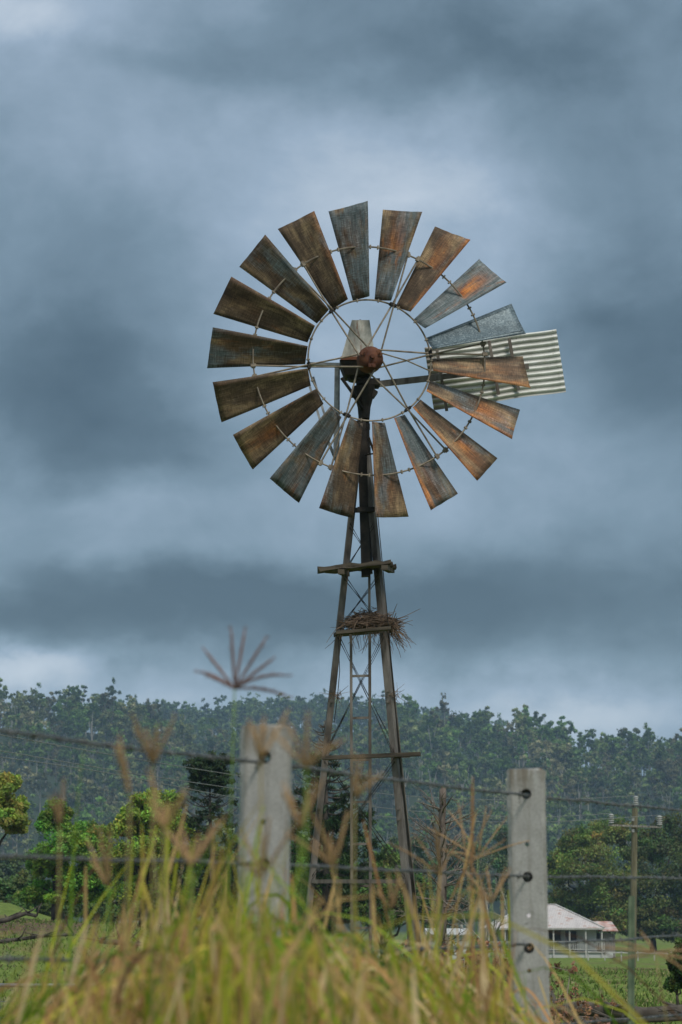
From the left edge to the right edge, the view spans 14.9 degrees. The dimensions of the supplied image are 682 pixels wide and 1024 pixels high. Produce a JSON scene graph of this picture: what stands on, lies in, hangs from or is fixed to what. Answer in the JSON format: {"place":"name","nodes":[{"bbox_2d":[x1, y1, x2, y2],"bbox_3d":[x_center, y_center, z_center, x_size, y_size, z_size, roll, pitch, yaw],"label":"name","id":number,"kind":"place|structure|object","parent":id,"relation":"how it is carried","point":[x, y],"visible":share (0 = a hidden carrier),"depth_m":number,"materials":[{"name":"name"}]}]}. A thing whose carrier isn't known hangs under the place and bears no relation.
{"place":"outdoors","nodes":[
{"label":"outdoors","id":0,"kind":"place"},
{"bbox_2d":[0,902,681,1023],"bbox_3d":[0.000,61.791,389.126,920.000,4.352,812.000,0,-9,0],"label":"ground","id":1,"kind":"structure","parent":0,"point":[644,961],"depth_m":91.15,"materials":[{"name":"green plant"}]},
{"bbox_2d":[0,771,31,844],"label":"tree","id":2,"kind":"object","parent":1,"relation":"on","point":[13,810],"visible":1,"depth_m":95.02,"materials":[{"name":"green plant"}]},
{"bbox_2d":[0,853,37,880],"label":"tree","id":3,"kind":"object","parent":1,"relation":"on","point":[13,865],"visible":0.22,"depth_m":296.52,"materials":[{"name":"green plant"}]},
{"bbox_2d":[0,903,41,923],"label":"fallen branch","id":4,"kind":"object","parent":1,"relation":"on","point":[17,915],"visible":1,"depth_m":90.86,"materials":[{"name":"wood"}]},
{"bbox_2d":[0,911,73,943],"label":"fallen branch","id":5,"kind":"object","parent":1,"relation":"on","point":[30,937],"visible":0.77,"depth_m":78.91,"materials":[{"name":"brown wood"}]},
{"bbox_2d":[0,868,78,920],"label":"tree","id":6,"kind":"object","parent":1,"relation":"on","point":[11,886],"visible":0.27,"depth_m":148.06,"materials":[{"name":"green plant"}]},
{"bbox_2d":[48,778,65,1023],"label":"seed head stalk","id":7,"kind":"object","parent":1,"relation":"on","point":[58,816],"visible":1,"depth_m":3.57,"materials":[{"name":"brown plant"}]},
{"bbox_2d":[0,983,127,1019],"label":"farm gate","id":8,"kind":"structure","parent":1,"relation":"on","point":[3,984],"depth_m":20.66,"materials":[{"name":"metal"}]},
{"bbox_2d":[12,798,118,920],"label":"tree","id":9,"kind":"object","parent":1,"relation":"on","point":[38,892],"visible":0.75,"depth_m":108.40,"materials":[{"name":"green plant"}]},
{"bbox_2d":[85,824,112,1023],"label":"seed head stalk","id":10,"kind":"object","parent":1,"relation":"on","point":[106,881],"visible":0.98,"depth_m":3.66,"materials":[{"name":"brown plant"}]},
{"bbox_2d":[67,869,139,922],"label":"tree","id":11,"kind":"object","parent":1,"relation":"on","point":[100,911],"visible":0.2,"depth_m":156.08,"materials":[{"name":"green plant"}]},
{"bbox_2d":[86,921,145,946],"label":"fallen branch","id":12,"kind":"object","parent":1,"relation":"on","point":[114,941],"visible":0.38,"depth_m":73.94,"materials":[{"name":"brown wood"}]},
{"bbox_2d":[114,733,130,1023],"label":"seed head stalk","id":13,"kind":"object","parent":1,"relation":"on","point":[120,759],"visible":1,"depth_m":3.18,"materials":[{"name":"brown plant"}]},
{"bbox_2d":[130,713,175,1023],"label":"seed head stalk","id":14,"kind":"object","parent":1,"relation":"on","point":[151,757],"visible":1,"depth_m":3.38,"materials":[{"name":"brown plant"}]},
{"bbox_2d":[100,787,207,928],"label":"tree","id":15,"kind":"object","parent":1,"relation":"on","point":[140,803],"visible":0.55,"depth_m":102.82,"materials":[{"name":"green plant"}]},
{"bbox_2d":[146,768,189,1023],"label":"seed head stalk","id":16,"kind":"object","parent":1,"relation":"on","point":[165,823],"visible":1,"depth_m":2.88,"materials":[{"name":"brown plant"}]},
{"bbox_2d":[116,864,232,924],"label":"bush","id":17,"kind":"object","parent":1,"relation":"on","point":[122,900],"visible":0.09,"depth_m":146.78,"materials":[{"name":"green plant"}]},
{"bbox_2d":[154,814,227,1023],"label":"seed head stalk","id":18,"kind":"object","parent":1,"relation":"on","point":[186,853],"visible":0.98,"depth_m":3.28,"materials":[{"name":"brown plant"}]},
{"bbox_2d":[169,750,239,931],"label":"pine tree","id":19,"kind":"object","parent":1,"relation":"on","point":[210,778],"visible":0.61,"depth_m":99.12,"materials":[{"name":"green plant"}]},
{"bbox_2d":[0,823,441,1023],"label":"grass stems","id":20,"kind":"object","parent":1,"relation":"on","point":[225,1007],"visible":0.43,"depth_m":3.38,"materials":[{"name":"green plant"}]},
{"bbox_2d":[175,834,296,931],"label":"tree","id":21,"kind":"object","parent":1,"relation":"on","point":[202,838],"visible":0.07,"depth_m":116.44,"materials":[{"name":"green plant"}]},
{"bbox_2d":[195,625,293,974],"bbox_3d":[-0.160,0.802,4.241,0.166,1.243,0.073,0,-9,3],"label":"seed head stalk","id":22,"kind":"object","parent":1,"relation":"on","point":[238,684],"visible":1,"depth_m":4.30,"materials":[{"name":"brown plant"}]},
{"bbox_2d":[216,837,301,921],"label":"tree","id":23,"kind":"object","parent":1,"relation":"on","point":[237,860],"visible":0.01,"depth_m":163.72,"materials":[{"name":"green plant"}]},
{"bbox_2d":[233,817,296,1023],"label":"seed head stalk","id":24,"kind":"object","parent":1,"relation":"on","point":[272,860],"visible":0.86,"depth_m":3.46,"materials":[{"name":"brown plant"}]},
{"bbox_2d":[238,724,292,945],"bbox_3d":[-0.177,1.224,5.779,0.118,1.507,0.088,0,-9,4],"label":"fence post","id":25,"kind":"object","parent":1,"relation":"on","point":[276,770],"visible":0.38,"depth_m":5.83,"materials":[{"name":"concrete"}]},
{"bbox_2d":[246,708,290,1023],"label":"seed head stalk","id":26,"kind":"object","parent":1,"relation":"on","point":[259,751],"visible":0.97,"depth_m":3.29,"materials":[{"name":"brown plant"}]},
{"bbox_2d":[3,776,558,1023],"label":"seeding stems","id":27,"kind":"object","parent":1,"relation":"on","point":[287,982],"visible":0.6,"depth_m":3.80,"materials":[{"name":"green plant"}]},
{"bbox_2d":[281,775,324,1023],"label":"seed head stalk","id":28,"kind":"object","parent":1,"relation":"on","point":[292,807],"visible":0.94,"depth_m":3.38,"materials":[{"name":"brown plant"}]},
{"bbox_2d":[268,709,347,1023],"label":"seed head stalk","id":29,"kind":"object","parent":1,"relation":"on","point":[306,763],"visible":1,"depth_m":2.99,"materials":[{"name":"brown plant"}]},
{"bbox_2d":[284,810,350,1022],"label":"seed head stalk","id":30,"kind":"object","parent":1,"relation":"on","point":[332,860],"visible":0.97,"depth_m":3.56,"materials":[{"name":"brown plant"}]},
{"bbox_2d":[289,845,359,934],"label":"tree","id":31,"kind":"object","parent":1,"relation":"on","point":[316,914],"depth_m":167.22,"materials":[{"name":"green plant"}]},
{"bbox_2d":[289,720,386,949],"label":"pine tree","id":32,"kind":"object","parent":1,"relation":"on","point":[333,823],"visible":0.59,"depth_m":90.96,"materials":[{"name":"green plant"}]},
{"bbox_2d":[0,747,681,1023],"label":"foreground grass","id":33,"kind":"structure","parent":1,"relation":"on","point":[379,1014],"depth_m":3.95,"materials":[{"name":"green plant"}]},
{"bbox_2d":[289,834,404,940],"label":"tree","id":34,"kind":"object","parent":1,"relation":"on","point":[386,863],"visible":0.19,"depth_m":118.46,"materials":[{"name":"green plant"}]},
{"bbox_2d":[351,750,385,1023],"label":"seed head stalk","id":35,"kind":"object","parent":1,"relation":"on","point":[359,791],"visible":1,"depth_m":3.38,"materials":[{"name":"brown plant"}]},
{"bbox_2d":[371,872,400,978],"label":"seed head stalk","id":36,"kind":"object","parent":1,"relation":"on","point":[393,896],"visible":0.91,"depth_m":4.15,"materials":[{"name":"brown plant"}]},
{"bbox_2d":[207,201,565,977],"bbox_3d":[0.487,1.270,24.761,3.644,8.486,1.235,2,-9,-14],"label":"windmill","id":37,"kind":"object","parent":1,"relation":"on","point":[477,367],"visible":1,"depth_m":24.84,"materials":[{"name":"metal"}]},
{"bbox_2d":[324,686,347,705],"bbox_3d":[-0.040,1.751,24.500,0.290,0.228,0.211,-4,-10,23],"label":"twig bundle","id":38,"kind":"object","parent":37,"relation":"attached to","point":[335,695],"visible":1,"depth_m":24.52,"materials":[{"name":"brown wood"}]},
{"bbox_2d":[326,605,418,656],"bbox_3d":[0.300,1.136,24.843,0.905,0.492,0.900,0,-9,0],"label":"bird nest","id":39,"kind":"object","parent":37,"relation":"on","point":[358,621],"visible":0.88,"depth_m":24.69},
{"bbox_2d":[382,684,405,704],"bbox_3d":[0.491,1.709,24.518,0.305,0.232,0.134,0,-9,0],"label":"twig bundle","id":40,"kind":"object","parent":37,"relation":"attached to","point":[397,694],"visible":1,"depth_m":24.51,"materials":[{"name":"brown wood"}]},
{"bbox_2d":[384,939,410,972],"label":"dry weed","id":41,"kind":"object","parent":1,"relation":"on","point":[402,947],"visible":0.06,"depth_m":28.42,"materials":[{"name":"brown plant"}]},
{"bbox_2d":[359,864,436,963],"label":"tree","id":42,"kind":"object","parent":1,"relation":"on","point":[418,878],"visible":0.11,"depth_m":162.68,"materials":[{"name":"green plant"}]},
{"bbox_2d":[389,836,437,947],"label":"tree","id":43,"kind":"object","parent":1,"relation":"on","point":[418,851],"visible":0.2,"depth_m":297.38,"materials":[{"name":"green plant"}]},
{"bbox_2d":[389,812,457,977],"bbox_3d":[0.182,1.126,5.479,0.148,0.985,0.084,8,-12,-41],"label":"seed head stalk","id":44,"kind":"object","parent":1,"relation":"on","point":[437,842],"visible":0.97,"depth_m":5.54,"materials":[{"name":"brown plant"}]},
{"bbox_2d":[388,777,485,982],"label":"dead tree","id":45,"kind":"object","parent":1,"relation":"on","point":[443,830],"visible":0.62,"depth_m":41.58,"materials":[{"name":"brown wood"}]},
{"bbox_2d":[404,887,488,931],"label":"tree","id":46,"kind":"object","parent":1,"relation":"on","point":[451,919],"visible":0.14,"depth_m":295.72,"materials":[{"name":"green plant"}]},
{"bbox_2d":[424,928,470,959],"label":"shed","id":47,"kind":"structure","parent":1,"relation":"on","point":[460,937],"depth_m":209.26,"materials":[{"name":"grey metal"}]},
{"bbox_2d":[424,935,498,980],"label":"dry weed","id":48,"kind":"object","parent":1,"relation":"on","point":[477,943],"visible":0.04,"depth_m":26.98,"materials":[{"name":"brown plant"}]},
{"bbox_2d":[427,859,495,940],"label":"bare tree","id":49,"kind":"object","parent":1,"relation":"on","point":[486,938],"visible":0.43,"depth_m":88.58,"materials":[{"name":"brown plant"}]},
{"bbox_2d":[432,837,491,927],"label":"tree","id":50,"kind":"object","parent":1,"relation":"on","point":[482,868],"visible":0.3,"depth_m":356.14,"materials":[{"name":"green plant"}]},
{"bbox_2d":[423,944,507,983],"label":"dry weed","id":51,"kind":"object","parent":1,"relation":"on","point":[505,959],"visible":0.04,"depth_m":23.06,"materials":[{"name":"brown plant"}]},
{"bbox_2d":[435,953,509,1015],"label":"dry weed","id":52,"kind":"object","parent":1,"relation":"on","point":[477,971],"visible":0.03,"depth_m":19.16,"materials":[{"name":"brown plant"}]},
{"bbox_2d":[441,803,505,1008],"bbox_3d":[0.309,1.197,6.112,0.159,1.038,0.051,1,-9,-9],"label":"seed head stalk","id":53,"kind":"object","parent":1,"relation":"on","point":[475,843],"visible":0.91,"depth_m":6.16,"materials":[{"name":"brown plant"}]},
{"bbox_2d":[427,806,529,957],"bbox_3d":[0.387,1.362,7.293,0.288,1.076,0.086,0,-9,0],"label":"seed head stalk","id":54,"kind":"object","parent":1,"relation":"on","point":[479,848],"visible":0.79,"depth_m":7.34,"materials":[{"name":"brown plant"}]},
{"bbox_2d":[463,853,510,1015],"bbox_3d":[0.302,1.172,5.502,0.122,0.900,0.058,4,-10,-24],"label":"seed head stalk","id":55,"kind":"object","parent":1,"relation":"on","point":[487,898],"visible":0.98,"depth_m":5.54,"materials":[{"name":"brown plant"}]},
{"bbox_2d":[409,945,566,1022],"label":"dry weed","id":56,"kind":"object","parent":1,"relation":"on","point":[551,1012],"visible":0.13,"depth_m":22.41,"materials":[{"name":"brown plant"}]},
{"bbox_2d":[413,942,563,1014],"bbox_3d":[1.310,4.506,22.696,1.532,1.521,0.667,-5,-10,29],"label":"dry weed","id":57,"kind":"object","parent":1,"relation":"on","point":[551,972],"visible":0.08,"depth_m":22.28,"materials":[{"name":"brown plant"}]},
{"bbox_2d":[478,879,507,964],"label":"bare tree","id":58,"kind":"object","parent":1,"relation":"on","point":[498,927],"visible":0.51,"depth_m":78.38,"materials":[{"name":"brown plant"}]},
{"bbox_2d":[484,824,528,910],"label":"tree","id":59,"kind":"object","parent":1,"relation":"on","point":[498,861],"visible":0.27,"depth_m":325.91,"materials":[{"name":"green plant"}]},
{"bbox_2d":[468,954,557,1019],"bbox_3d":[1.612,5.290,27.184,0.709,1.615,1.627,6,-11,-34],"label":"dry weed","id":60,"kind":"object","parent":1,"relation":"on","point":[550,988],"visible":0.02,"depth_m":26.72,"materials":[{"name":"brown plant"}]},
{"bbox_2d":[458,938,579,1023],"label":"dry weed","id":61,"kind":"object","parent":1,"relation":"on","point":[574,968],"visible":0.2,"depth_m":18.53,"materials":[{"name":"brown plant"}]},
{"bbox_2d":[441,940,600,1020],"bbox_3d":[1.646,4.730,24.044,1.509,1.568,0.649,-1,-9,6],"label":"dry weed","id":62,"kind":"object","parent":1,"relation":"on","point":[586,1005],"visible":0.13,"depth_m":24.21,"materials":[{"name":"brown plant"}]},
{"bbox_2d":[506,768,549,1023],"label":"fence post","id":63,"kind":"object","parent":1,"relation":"on","point":[526,819],"visible":0.78,"depth_m":7.49,"materials":[{"name":"concrete"}]},
{"bbox_2d":[0,726,681,811],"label":"barbed wire","id":64,"kind":"object","parent":63,"relation":"attached to","point":[192,755],"visible":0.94,"depth_m":6.10,"materials":[{"name":"metal"}]},
{"bbox_2d":[0,849,681,882],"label":"barbed wire","id":65,"kind":"object","parent":63,"relation":"attached to","point":[124,860],"visible":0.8,"depth_m":6.24,"materials":[{"name":"metal"}]},
{"bbox_2d":[0,932,681,967],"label":"barbed wire","id":66,"kind":"object","parent":63,"relation":"attached to","point":[64,960],"visible":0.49,"depth_m":7.07,"materials":[{"name":"metal"}]},
{"bbox_2d":[560,1012,681,1023],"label":"barbed wire","id":67,"kind":"object","parent":63,"relation":"attached to","point":[603,1021],"visible":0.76,"depth_m":8.27,"materials":[{"name":"metal"}]},
{"bbox_2d":[477,952,579,1004],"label":"dry weed","id":68,"kind":"object","parent":1,"relation":"on","point":[562,996],"visible":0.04,"depth_m":30.62,"materials":[{"name":"brown plant"}]},
{"bbox_2d":[466,967,598,1023],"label":"dry weed","id":69,"kind":"object","parent":1,"relation":"on","point":[595,1016],"visible":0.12,"depth_m":24.43,"materials":[{"name":"brown plant"}]},
{"bbox_2d":[527,946,561,970],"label":"dry weed","id":70,"kind":"object","parent":1,"relation":"on","point":[557,966],"visible":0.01,"depth_m":21.04,"materials":[{"name":"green plant"}]},
{"bbox_2d":[485,904,617,957],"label":"farmhouse","id":71,"kind":"object","parent":1,"relation":"on","point":[561,919],"visible":0.39,"depth_m":219.10,"materials":[{"name":"metal"}]},
{"bbox_2d":[548,930,561,946],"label":"window","id":72,"kind":"structure","parent":71,"relation":"in","point":[557,936],"depth_m":219.17,"materials":[{"name":"grey glass"}]},
{"bbox_2d":[564,930,577,950],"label":"door","id":73,"kind":"structure","parent":71,"relation":"in","point":[572,932],"depth_m":219.12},
{"bbox_2d":[559,1008,583,1023],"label":"dry weed","id":74,"kind":"object","parent":1,"relation":"on","point":[578,1010],"visible":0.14,"depth_m":21.51,"materials":[{"name":"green plant"}]},
{"bbox_2d":[555,1010,596,1023],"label":"dry weed","id":75,"kind":"object","parent":1,"relation":"on","point":[565,1012],"visible":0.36,"depth_m":17.55,"materials":[{"name":"brown plant"}]},
{"bbox_2d":[568,983,616,1022],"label":"dry weed","id":76,"kind":"object","parent":1,"relation":"on","point":[577,1002],"visible":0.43,"depth_m":21.73,"materials":[{"name":"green plant"}]},
{"bbox_2d":[546,814,658,932],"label":"tree","id":77,"kind":"object","parent":1,"relation":"on","point":[591,842],"visible":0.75,"depth_m":257.40,"materials":[{"name":"green plant"}]},
{"bbox_2d":[550,990,681,1019],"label":"fallen branch","id":78,"kind":"object","parent":1,"relation":"on","point":[644,1011],"visible":0.38,"depth_m":45.10,"materials":[{"name":"brown wood"}]},
{"bbox_2d":[557,992,681,1023],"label":"fallen branch","id":79,"kind":"object","parent":1,"relation":"on","point":[669,1019],"visible":0.48,"depth_m":41.22,"materials":[{"name":"brown wood"}]},
{"bbox_2d":[588,951,671,960],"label":"rail fence","id":80,"kind":"object","parent":1,"relation":"on","point":[621,952],"visible":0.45,"depth_m":202.03,"materials":[{"name":"white wood"}]},
{"bbox_2d":[628,896,634,1023],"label":"star picket","id":81,"kind":"object","parent":1,"relation":"on","point":[631,961],"visible":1,"depth_m":8.62,"materials":[{"name":"green paint"}]},
{"bbox_2d":[609,796,662,966],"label":"utility pole","id":82,"kind":"object","parent":1,"relation":"on","point":[634,826],"visible":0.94,"depth_m":118.92,"materials":[{"name":"wood"}]},
{"bbox_2d":[0,750,610,816],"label":"power line","id":83,"kind":"object","parent":82,"relation":"attached to","point":[240,789],"visible":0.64,"depth_m":85.20,"materials":[{"name":"metal"}]},
{"bbox_2d":[0,734,635,799],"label":"power line","id":84,"kind":"object","parent":82,"relation":"attached to","point":[239,775],"visible":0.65,"depth_m":83.93,"materials":[{"name":"metal"}]},
{"bbox_2d":[1,757,656,821],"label":"power line","id":85,"kind":"object","parent":82,"relation":"attached to","point":[240,798],"visible":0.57,"depth_m":83.89,"materials":[{"name":"metal"}]},
{"bbox_2d":[596,930,681,1023],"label":"seed head stalk","id":86,"kind":"object","parent":1,"relation":"on","point":[652,952],"visible":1,"depth_m":4.93,"materials":[{"name":"brown plant"}]},
{"bbox_2d":[603,801,681,951],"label":"tree","id":87,"kind":"object","parent":1,"relation":"on","point":[652,847],"visible":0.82,"depth_m":257.64,"materials":[{"name":"green plant"}]},
{"bbox_2d":[662,937,681,1004],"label":"shrub","id":88,"kind":"object","parent":1,"relation":"on","point":[673,980],"visible":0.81,"depth_m":47.21,"materials":[{"name":"green plant"}]},
{"bbox_2d":[0,730,681,929],"bbox_3d":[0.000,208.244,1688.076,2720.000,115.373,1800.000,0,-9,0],"label":"hill","id":89,"kind":"structure","parent":0,"point":[412,801],"depth_m":981.06,"materials":[{"name":"green plant"}]},
{"bbox_2d":[110,688,507,777],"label":"ridge forest","id":90,"kind":"object","parent":89,"relation":"on","point":[254,711],"visible":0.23,"depth_m":1526.34,"materials":[{"name":"green plant"}]},
{"bbox_2d":[0,677,681,914],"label":"hillside forest","id":91,"kind":"object","parent":89,"relation":"on","point":[558,757],"visible":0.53,"depth_m":995.86,"materials":[{"name":"green plant"}]},
{"bbox_2d":[0,0,681,775],"label":"sky","id":92,"kind":"structure","parent":0,"point":[148,148],"materials":[{"name":"grey"}]}
]}

